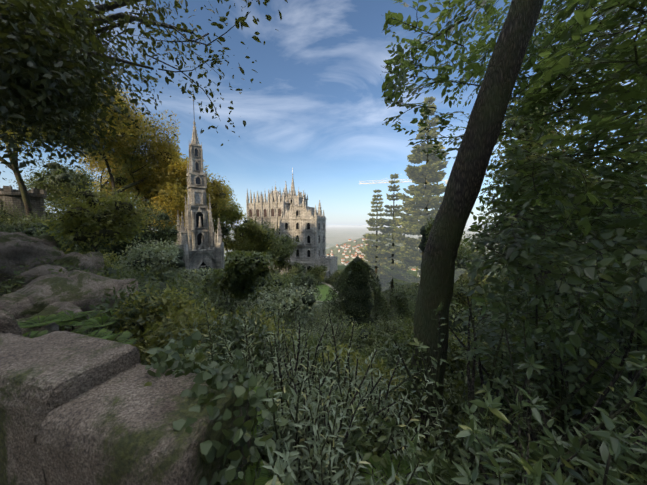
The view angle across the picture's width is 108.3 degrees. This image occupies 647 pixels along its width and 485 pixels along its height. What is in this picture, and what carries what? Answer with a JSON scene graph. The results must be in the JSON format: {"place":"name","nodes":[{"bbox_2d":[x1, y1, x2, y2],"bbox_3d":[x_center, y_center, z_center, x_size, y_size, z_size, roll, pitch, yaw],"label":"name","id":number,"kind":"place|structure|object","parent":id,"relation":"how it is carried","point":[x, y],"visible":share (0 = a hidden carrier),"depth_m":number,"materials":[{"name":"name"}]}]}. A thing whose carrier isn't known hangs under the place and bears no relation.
{"place":"outdoors","nodes":[
{"label":"outdoors","id":0,"kind":"place"},
{"bbox_2d":[18,314,64,330],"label":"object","id":1,"kind":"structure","parent":0,"point":[52,318],"depth_m":4.34,"materials":[{"name":"green plant"}]},
{"bbox_2d":[56,310,91,329],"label":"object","id":2,"kind":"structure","parent":0,"point":[74,315],"depth_m":5.17,"materials":[{"name":"green plant"}]},
{"bbox_2d":[70,316,120,330],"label":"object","id":3,"kind":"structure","parent":0,"point":[98,322],"depth_m":4.51,"materials":[{"name":"green plant"}]},
{"bbox_2d":[87,328,121,338],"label":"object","id":4,"kind":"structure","parent":0,"point":[102,334],"depth_m":3.88,"materials":[{"name":"green plant"}]},
{"bbox_2d":[0,256,499,484],"bbox_3d":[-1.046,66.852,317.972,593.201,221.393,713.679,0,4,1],"label":"terrain ground","id":5,"kind":"structure","parent":0,"point":[405,284],"depth_m":33.70,"materials":[{"name":"green plant"}]},
{"bbox_2d":[0,199,43,222],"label":"dark bush","id":6,"kind":"object","parent":5,"relation":"on","point":[9,214],"visible":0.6,"depth_m":30.45,"materials":[{"name":"green plant"}]},
{"bbox_2d":[0,186,46,220],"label":"castle tower","id":7,"kind":"structure","parent":5,"relation":"on","point":[10,194],"depth_m":42.46,"materials":[{"name":"stone"}]},
{"bbox_2d":[0,211,58,232],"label":"dark bush","id":8,"kind":"object","parent":5,"relation":"on","point":[13,218],"visible":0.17,"depth_m":26.36,"materials":[{"name":"green plant"}]},
{"bbox_2d":[0,216,61,232],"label":"dark bush","id":9,"kind":"object","parent":5,"relation":"on","point":[12,228],"visible":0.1,"depth_m":23.75,"materials":[{"name":"green plant"}]},
{"bbox_2d":[0,211,62,232],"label":"dark hedge tree","id":10,"kind":"object","parent":5,"relation":"on","point":[37,223],"visible":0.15,"depth_m":24.45,"materials":[{"name":"green plant"}]},
{"bbox_2d":[23,330,47,338],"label":"leaf","id":11,"kind":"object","parent":5,"relation":"on","point":[34,334],"depth_m":3.88,"materials":[{"name":"green plant"}]},
{"bbox_2d":[9,163,67,219],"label":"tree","id":12,"kind":"object","parent":5,"relation":"on","point":[50,202],"visible":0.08,"depth_m":82.81,"materials":[{"name":"green plant"}]},
{"bbox_2d":[5,155,104,206],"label":"tree","id":13,"kind":"object","parent":5,"relation":"on","point":[63,179],"visible":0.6,"depth_m":62.75,"materials":[{"name":"green plant"}]},
{"bbox_2d":[6,217,114,259],"bbox_3d":[-25.820,-0.412,24.334,5.217,7.112,9.575,1,4,11],"label":"dark hedge tree","id":14,"kind":"object","parent":5,"relation":"on","point":[32,231],"visible":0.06,"depth_m":21.56,"materials":[{"name":"green plant"}]},
{"bbox_2d":[0,85,131,220],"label":"autumn tree","id":15,"kind":"object","parent":5,"relation":"on","point":[24,195],"visible":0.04,"depth_m":30.30,"materials":[{"name":"green plant"}]},
{"bbox_2d":[0,232,138,337],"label":"boulders","id":16,"kind":"object","parent":5,"relation":"on","point":[45,292],"visible":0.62,"depth_m":6.59,"materials":[{"name":"stone"}]},
{"bbox_2d":[55,307,116,329],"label":"fern","id":17,"kind":"object","parent":16,"relation":"on","point":[74,321],"visible":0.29,"depth_m":5.06,"materials":[{"name":"green plant"}]},
{"bbox_2d":[41,179,156,272],"bbox_3d":[-10.231,-0.555,10.754,5.039,4.673,3.603,3,5,35],"label":"bush","id":18,"kind":"object","parent":5,"relation":"on","point":[93,217],"visible":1,"depth_m":10.20,"materials":[{"name":"green plant"}]},
{"bbox_2d":[65,145,140,199],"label":"autumn tree","id":19,"kind":"object","parent":5,"relation":"on","point":[100,165],"visible":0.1,"depth_m":46.59,"materials":[{"name":"green plant"}]},
{"bbox_2d":[81,247,124,269],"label":"bush","id":20,"kind":"object","parent":5,"relation":"on","point":[113,257],"visible":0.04,"depth_m":20.16,"materials":[{"name":"green plant"}]},
{"bbox_2d":[57,202,163,258],"bbox_3d":[-22.021,-0.366,24.543,7.040,7.838,9.542,4,6,39],"label":"dark hedge tree","id":21,"kind":"object","parent":5,"relation":"on","point":[115,246],"visible":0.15,"depth_m":23.84,"materials":[{"name":"green plant"}]},
{"bbox_2d":[57,72,180,214],"bbox_3d":[-32.048,-12.507,40.495,17.391,29.663,21.040,0,4,1],"label":"autumn tree","id":22,"kind":"object","parent":5,"relation":"on","point":[161,145],"visible":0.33,"depth_m":37.74,"materials":[{"name":"yellow plant"}]},
{"bbox_2d":[0,310,250,484],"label":"stone block","id":23,"kind":"structure","parent":5,"relation":"on","point":[77,409],"depth_m":1.34,"materials":[{"name":"grey stone"}]},
{"bbox_2d":[108,329,143,344],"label":"leaf","id":24,"kind":"object","parent":5,"relation":"on","point":[123,337],"visible":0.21,"depth_m":3.99,"materials":[{"name":"green plant"}]},
{"bbox_2d":[67,120,188,244],"bbox_3d":[-30.693,-7.727,39.999,19.303,27.624,11.706,-4,6,-39],"label":"autumn tree","id":25,"kind":"object","parent":5,"relation":"on","point":[121,180],"visible":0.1,"depth_m":38.13,"materials":[{"name":"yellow plant"}]},
{"bbox_2d":[104,205,178,261],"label":"dark hedge tree","id":26,"kind":"object","parent":5,"relation":"on","point":[169,232],"visible":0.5,"depth_m":26.26,"materials":[{"name":"green plant"}]},
{"bbox_2d":[90,280,194,356],"bbox_3d":[-4.144,1.889,5.368,2.434,2.138,1.891,0,4,1],"label":"bush","id":27,"kind":"object","parent":5,"relation":"on","point":[131,314],"visible":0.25,"depth_m":4.92,"materials":[{"name":"green plant"}]},
{"bbox_2d":[0,0,287,185],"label":"tree","id":28,"kind":"object","parent":5,"relation":"on","point":[52,52],"visible":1,"depth_m":6.13,"materials":[{"name":"green plant"}]},
{"bbox_2d":[108,236,185,280],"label":"bush","id":29,"kind":"object","parent":5,"relation":"on","point":[172,254],"visible":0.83,"depth_m":13.72,"materials":[{"name":"green plant"}]},
{"bbox_2d":[105,282,196,348],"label":"bush","id":30,"kind":"object","parent":5,"relation":"on","point":[171,300],"visible":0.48,"depth_m":4.94,"materials":[{"name":"green plant"}]},
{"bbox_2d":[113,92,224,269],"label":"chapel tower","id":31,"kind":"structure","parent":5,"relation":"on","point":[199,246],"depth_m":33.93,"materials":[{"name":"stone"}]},
{"bbox_2d":[131,300,227,364],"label":"bush","id":32,"kind":"object","parent":5,"relation":"on","point":[189,322],"visible":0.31,"depth_m":4.34,"materials":[{"name":"green plant"}]},
{"bbox_2d":[133,151,234,231],"bbox_3d":[-23.735,-4.897,43.477,13.694,22.627,19.390,3,5,31],"label":"autumn tree","id":33,"kind":"object","parent":5,"relation":"on","point":[177,191],"visible":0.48,"depth_m":38.89,"materials":[{"name":"yellow plant"}]},
{"bbox_2d":[139,312,256,364],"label":"bush","id":34,"kind":"object","parent":5,"relation":"on","point":[171,340],"visible":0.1,"depth_m":4.19,"materials":[{"name":"green plant"}]},
{"bbox_2d":[169,266,256,307],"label":"bush","id":35,"kind":"object","parent":5,"relation":"on","point":[201,271],"visible":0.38,"depth_m":12.42,"materials":[{"name":"green plant"}]},
{"bbox_2d":[199,292,236,315],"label":"willow shrub","id":36,"kind":"object","parent":5,"relation":"on","point":[219,304],"visible":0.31,"depth_m":8.10,"materials":[{"name":"green plant"}]},
{"bbox_2d":[208,214,234,244],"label":"tree","id":37,"kind":"object","parent":5,"relation":"on","point":[225,231],"visible":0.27,"depth_m":50.38,"materials":[{"name":"green plant"}]},
{"bbox_2d":[144,330,300,484],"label":"leafy shrub","id":38,"kind":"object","parent":5,"relation":"on","point":[240,430],"depth_m":1.39,"materials":[{"name":"green plant"}]},
{"bbox_2d":[171,307,276,378],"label":"bush","id":39,"kind":"object","parent":5,"relation":"on","point":[228,331],"visible":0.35,"depth_m":4.13,"materials":[{"name":"green plant"}]},
{"bbox_2d":[208,197,245,252],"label":"tree","id":40,"kind":"object","parent":5,"relation":"on","point":[233,213],"visible":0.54,"depth_m":57.97,"materials":[{"name":"green plant"}]},
{"bbox_2d":[199,304,275,348],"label":"bush","id":41,"kind":"object","parent":5,"relation":"on","point":[237,313],"visible":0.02,"depth_m":5.61,"materials":[{"name":"green plant"}]},
{"bbox_2d":[201,248,279,309],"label":"bush","id":42,"kind":"object","parent":5,"relation":"on","point":[242,272],"visible":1,"depth_m":9.02,"materials":[{"name":"green plant"}]},
{"bbox_2d":[180,298,303,402],"bbox_3d":[-1.069,1.732,2.699,1.786,1.765,1.662,0,4,1],"label":"shrub","id":43,"kind":"object","parent":5,"relation":"on","point":[212,351],"visible":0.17,"depth_m":2.99,"materials":[{"name":"green plant"}]},
{"bbox_2d":[231,214,258,249],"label":"tree","id":44,"kind":"object","parent":5,"relation":"on","point":[240,226],"visible":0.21,"depth_m":58.16,"materials":[{"name":"green plant"}]},
{"bbox_2d":[229,220,273,253],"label":"bush","id":45,"kind":"object","parent":5,"relation":"on","point":[246,243],"visible":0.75,"depth_m":57.83,"materials":[{"name":"green plant"}]},
{"bbox_2d":[215,453,293,484],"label":"shrub","id":46,"kind":"object","parent":5,"relation":"on","point":[249,477],"visible":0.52,"depth_m":1.33,"materials":[{"name":"green plant"}]},
{"bbox_2d":[232,299,276,327],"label":"willow shrub","id":47,"kind":"object","parent":5,"relation":"on","point":[249,308],"visible":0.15,"depth_m":7.68,"materials":[{"name":"green plant"}]},
{"bbox_2d":[215,268,294,304],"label":"bush","id":48,"kind":"object","parent":5,"relation":"on","point":[276,284],"visible":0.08,"depth_m":15.66,"materials":[{"name":"green plant"}]},
{"bbox_2d":[228,372,292,479],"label":"pittosporum shrub","id":49,"kind":"object","parent":5,"relation":"on","point":[262,451],"visible":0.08,"depth_m":1.83,"materials":[{"name":"green plant"}]},
{"bbox_2d":[249,387,280,437],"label":"fern","id":50,"kind":"object","parent":5,"relation":"on","point":[260,420],"visible":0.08,"depth_m":1.76,"materials":[{"name":"green plant"}]},
{"bbox_2d":[234,313,296,352],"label":"bush","id":51,"kind":"object","parent":5,"relation":"on","point":[272,325],"visible":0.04,"depth_m":5.32,"materials":[{"name":"green plant"}]},
{"bbox_2d":[243,326,293,380],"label":"bush","id":52,"kind":"object","parent":5,"relation":"on","point":[270,354],"visible":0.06,"depth_m":4.43,"materials":[{"name":"green plant"}]},
{"bbox_2d":[247,220,301,269],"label":"tree","id":53,"kind":"object","parent":5,"relation":"on","point":[284,247],"visible":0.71,"depth_m":62.74,"materials":[{"name":"green plant"}]},
{"bbox_2d":[235,281,327,328],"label":"bush","id":54,"kind":"object","parent":5,"relation":"on","point":[291,301],"visible":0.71,"depth_m":12.10,"materials":[{"name":"green plant"}]},
{"bbox_2d":[246,168,336,279],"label":"regaleira palace","id":55,"kind":"object","parent":5,"relation":"on","point":[291,213],"visible":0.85,"depth_m":81.41,"materials":[{"name":"stone"}]},
{"bbox_2d":[284,261,305,278],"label":"bush","id":56,"kind":"object","parent":5,"relation":"on","point":[296,268],"visible":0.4,"depth_m":58.64,"materials":[{"name":"green plant"}]},
{"bbox_2d":[273,267,323,297],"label":"bush","id":57,"kind":"object","parent":5,"relation":"on","point":[308,280],"visible":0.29,"depth_m":19.25,"materials":[{"name":"green plant"}]},
{"bbox_2d":[232,358,368,484],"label":"shrub","id":58,"kind":"object","parent":5,"relation":"on","point":[286,470],"visible":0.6,"depth_m":1.63,"materials":[{"name":"green plant"}]},
{"bbox_2d":[270,331,330,384],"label":"bush","id":59,"kind":"object","parent":5,"relation":"on","point":[312,342],"visible":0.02,"depth_m":4.89,"materials":[{"name":"green plant"}]},
{"bbox_2d":[0,240,601,484],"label":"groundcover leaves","id":60,"kind":"object","parent":5,"relation":"on","point":[383,461],"visible":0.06,"depth_m":6.56,"materials":[{"name":"green plant"}]},
{"bbox_2d":[283,310,319,339],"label":"plant","id":61,"kind":"object","parent":5,"relation":"on","point":[315,329],"visible":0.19,"depth_m":6.80,"materials":[{"name":"green plant"}]},
{"bbox_2d":[218,304,411,479],"bbox_3d":[-0.355,1.678,2.181,1.904,1.766,1.693,3,5,36],"label":"shrub","id":62,"kind":"object","parent":5,"relation":"on","point":[279,369],"visible":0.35,"depth_m":2.39,"materials":[{"name":"green plant"}]},
{"bbox_2d":[304,264,327,284],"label":"bush","id":63,"kind":"object","parent":5,"relation":"on","point":[318,271],"visible":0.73,"depth_m":66.66,"materials":[{"name":"green plant"}]},
{"bbox_2d":[313,283,336,300],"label":"garden lawn","id":64,"kind":"structure","parent":5,"relation":"on","point":[324,291],"depth_m":60.01,"materials":[{"name":"green plant"}]},
{"bbox_2d":[303,359,347,402],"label":"bush","id":65,"kind":"object","parent":5,"relation":"on","point":[320,373],"visible":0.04,"depth_m":3.81,"materials":[{"name":"green plant"}]},
{"bbox_2d":[307,309,347,350],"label":"plant","id":66,"kind":"object","parent":5,"relation":"on","point":[337,328],"visible":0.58,"depth_m":8.17,"materials":[{"name":"green plant"}]},
{"bbox_2d":[324,269,348,284],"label":"bush","id":67,"kind":"object","parent":5,"relation":"on","point":[333,277],"visible":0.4,"depth_m":69.20,"materials":[{"name":"green plant"}]},
{"bbox_2d":[315,342,363,373],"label":"bush","id":68,"kind":"object","parent":5,"relation":"on","point":[342,354],"visible":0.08,"depth_m":4.74,"materials":[{"name":"green plant"}]},
{"bbox_2d":[262,394,430,484],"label":"shrub","id":69,"kind":"object","parent":5,"relation":"on","point":[331,475],"visible":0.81,"depth_m":1.44,"materials":[{"name":"green plant"}]},
{"bbox_2d":[259,308,435,418],"bbox_3d":[-0.199,2.119,3.094,2.767,2.471,1.774,-2,5,-27],"label":"shrub","id":70,"kind":"object","parent":5,"relation":"on","point":[338,369],"visible":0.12,"depth_m":3.24,"materials":[{"name":"green plant"}]},
{"bbox_2d":[322,255,391,331],"bbox_3d":[3.920,7.825,28.394,8.370,12.541,8.324,0,4,1],"label":"yew tree","id":71,"kind":"object","parent":5,"relation":"on","point":[354,290],"visible":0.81,"depth_m":27.21,"materials":[{"name":"green plant"}]},
{"bbox_2d":[330,403,390,459],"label":"pittosporum shrub","id":72,"kind":"object","parent":5,"relation":"on","point":[355,436],"visible":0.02,"depth_m":2.12,"materials":[{"name":"green plant"}]},
{"bbox_2d":[320,313,412,356],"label":"bush","id":73,"kind":"object","parent":5,"relation":"on","point":[384,334],"visible":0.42,"depth_m":16.19,"materials":[{"name":"green plant"}]},
{"bbox_2d":[328,357,407,435],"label":"bush","id":74,"kind":"object","parent":5,"relation":"on","point":[381,387],"visible":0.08,"depth_m":3.48,"materials":[{"name":"green plant"}]},
{"bbox_2d":[343,355,404,429],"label":"bush","id":75,"kind":"object","parent":5,"relation":"on","point":[381,369],"visible":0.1,"depth_m":3.86,"materials":[{"name":"green plant"}]},
{"bbox_2d":[358,189,397,310],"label":"araucaria tree","id":76,"kind":"object","parent":5,"relation":"on","point":[376,260],"visible":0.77,"depth_m":60.53,"materials":[{"name":"green plant"}]},
{"bbox_2d":[349,347,407,424],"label":"bush","id":77,"kind":"object","parent":5,"relation":"on","point":[385,367],"depth_m":4.24,"materials":[{"name":"green plant"}]},
{"bbox_2d":[303,347,455,464],"bbox_3d":[0.550,1.967,2.168,1.626,1.782,1.411,0,4,1],"label":"shrub","id":78,"kind":"object","parent":5,"relation":"on","point":[403,444],"visible":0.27,"depth_m":2.31,"materials":[{"name":"green plant"}]},
{"bbox_2d":[343,403,433,484],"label":"pittosporum shrub","id":79,"kind":"object","parent":5,"relation":"on","point":[393,426],"visible":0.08,"depth_m":1.99,"materials":[{"name":"green plant"}]},
{"bbox_2d":[354,449,432,484],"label":"shrub","id":80,"kind":"object","parent":5,"relation":"on","point":[386,473],"visible":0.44,"depth_m":1.86,"materials":[{"name":"green plant"}]},
{"bbox_2d":[378,173,409,302],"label":"araucaria tree","id":81,"kind":"object","parent":5,"relation":"on","point":[401,267],"visible":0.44,"depth_m":63.97,"materials":[{"name":"green plant"}]},
{"bbox_2d":[376,336,412,378],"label":"bush","id":82,"kind":"object","parent":5,"relation":"on","point":[393,352],"visible":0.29,"depth_m":6.20,"materials":[{"name":"green plant"}]},
{"bbox_2d":[384,284,415,323],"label":"bush","id":83,"kind":"object","parent":5,"relation":"on","point":[399,298],"visible":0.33,"depth_m":34.74,"materials":[{"name":"green plant"}]},
{"bbox_2d":[393,315,413,349],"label":"bush","id":84,"kind":"object","parent":5,"relation":"on","point":[407,333],"visible":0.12,"depth_m":6.96,"materials":[{"name":"green plant"}]},
{"bbox_2d":[383,96,465,282],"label":"araucaria tree","id":85,"kind":"object","parent":5,"relation":"on","point":[427,175],"visible":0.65,"depth_m":42.51,"materials":[{"name":"green plant"}]},
{"bbox_2d":[395,217,468,283],"bbox_3d":[11.559,4.835,23.343,7.490,15.016,6.952,-3,6,-38],"label":"tree","id":86,"kind":"object","parent":5,"relation":"on","point":[425,230],"visible":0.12,"depth_m":23.38,"materials":[{"name":"green plant"}]},
{"bbox_2d":[406,446,481,484],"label":"shrub","id":87,"kind":"object","parent":5,"relation":"on","point":[447,471],"visible":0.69,"depth_m":1.85,"materials":[{"name":"green plant"}]},
{"bbox_2d":[411,297,482,348],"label":"bush","id":88,"kind":"object","parent":5,"relation":"on","point":[454,325],"visible":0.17,"depth_m":6.78,"materials":[{"name":"green plant"}]},
{"bbox_2d":[446,414,482,477],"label":"pittosporum shrub","id":89,"kind":"object","parent":5,"relation":"on","point":[454,438],"visible":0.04,"depth_m":3.44,"materials":[{"name":"green plant"}]},
{"bbox_2d":[450,276,484,319],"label":"bush","id":90,"kind":"object","parent":5,"relation":"on","point":[457,292],"visible":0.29,"depth_m":48.59,"materials":[{"name":"green plant"}]},
{"bbox_2d":[453,275,493,298],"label":"bush","id":91,"kind":"object","parent":5,"relation":"on","point":[468,280],"visible":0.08,"depth_m":52.90,"materials":[{"name":"green plant"}]},
{"bbox_2d":[454,238,496,288],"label":"tree","id":92,"kind":"object","parent":5,"relation":"on","point":[462,265],"visible":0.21,"depth_m":57.54,"materials":[{"name":"green plant"}]},
{"bbox_2d":[443,330,508,387],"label":"bush","id":93,"kind":"object","parent":5,"relation":"on","point":[458,365],"visible":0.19,"depth_m":5.06,"materials":[{"name":"green plant"}]},
{"bbox_2d":[442,371,525,451],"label":"bush","id":94,"kind":"object","parent":5,"relation":"on","point":[458,404],"visible":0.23,"depth_m":3.91,"materials":[{"name":"green plant"}]},
{"bbox_2d":[373,286,646,481],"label":"shrub","id":95,"kind":"object","parent":5,"relation":"on","point":[471,409],"visible":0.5,"depth_m":2.49,"materials":[{"name":"green plant"}]},
{"bbox_2d":[380,0,646,478],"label":"leaning tree","id":96,"kind":"object","parent":5,"relation":"on","point":[624,59],"visible":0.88,"depth_m":2.82,"materials":[{"name":"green plant"}]},
{"bbox_2d":[448,336,601,461],"bbox_3d":[3.133,2.714,3.952,1.792,2.273,2.026,0,4,1],"label":"bush","id":97,"kind":"object","parent":5,"relation":"on","point":[551,404],"visible":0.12,"depth_m":3.82,"materials":[{"name":"green plant"}]},
{"bbox_2d":[404,384,646,484],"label":"shrub","id":98,"kind":"object","parent":5,"relation":"on","point":[472,432],"visible":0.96,"depth_m":1.40,"materials":[{"name":"green plant"}]},
{"bbox_2d":[475,412,582,484],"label":"pittosporum shrub","id":99,"kind":"object","parent":5,"relation":"on","point":[505,465],"visible":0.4,"depth_m":2.00,"materials":[{"name":"green plant"}]},
{"bbox_2d":[463,335,622,435],"bbox_3d":[3.744,2.870,4.204,2.065,2.430,1.853,0,4,1],"label":"bush","id":100,"kind":"object","parent":5,"relation":"on","point":[546,346],"visible":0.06,"depth_m":3.85,"materials":[{"name":"green plant"}]},
{"bbox_2d":[449,255,646,484],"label":"shrub","id":101,"kind":"object","parent":5,"relation":"on","point":[560,415],"visible":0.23,"depth_m":2.67,"materials":[{"name":"green plant"}]},
{"bbox_2d":[471,79,646,320],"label":"tree","id":102,"kind":"object","parent":5,"relation":"on","point":[500,153],"visible":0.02,"depth_m":15.26,"materials":[{"name":"green plant"}]},
{"bbox_2d":[480,146,638,307],"bbox_3d":[21.386,1.855,23.023,14.648,23.869,18.870,0,4,1],"label":"tree","id":103,"kind":"object","parent":5,"relation":"on","point":[573,272],"visible":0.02,"depth_m":19.77,"materials":[{"name":"green plant"}]},
{"bbox_2d":[475,312,646,484],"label":"shrub","id":104,"kind":"object","parent":5,"relation":"on","point":[616,411],"visible":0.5,"depth_m":1.82,"materials":[{"name":"green plant"}]},
{"bbox_2d":[523,115,646,283],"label":"tree","id":105,"kind":"object","parent":5,"relation":"on","point":[595,177],"visible":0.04,"depth_m":10.06,"materials":[{"name":"green plant"}]},
{"bbox_2d":[526,411,646,484],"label":"shrub","id":106,"kind":"object","parent":5,"relation":"on","point":[608,473],"visible":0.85,"depth_m":1.23,"materials":[{"name":"green plant"}]},
{"bbox_2d":[576,363,646,482],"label":"shrub","id":107,"kind":"object","parent":5,"relation":"on","point":[644,419],"visible":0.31,"depth_m":1.51,"materials":[{"name":"green plant"}]},
{"bbox_2d":[0,0,646,224],"label":"sky","id":108,"kind":"structure","parent":0,"point":[317,110],"materials":[{"name":"blue"}]},
{"bbox_2d":[153,225,596,258],"bbox_3d":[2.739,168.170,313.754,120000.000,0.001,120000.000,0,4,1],"label":"distant land","id":109,"kind":"structure","parent":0,"point":[338,234],"depth_m":5005.23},
{"bbox_2d":[224,237,505,271],"bbox_3d":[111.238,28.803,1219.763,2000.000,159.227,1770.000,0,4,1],"label":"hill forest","id":110,"kind":"object","parent":109,"relation":"on","point":[337,254],"visible":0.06,"depth_m":701.14,"materials":[{"name":"green plant"}]},
{"bbox_2d":[327,238,415,270],"bbox_3d":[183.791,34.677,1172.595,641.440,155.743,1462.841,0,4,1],"label":"town houses","id":111,"kind":"structure","parent":110,"relation":"on","point":[347,256],"depth_m":670.45,"materials":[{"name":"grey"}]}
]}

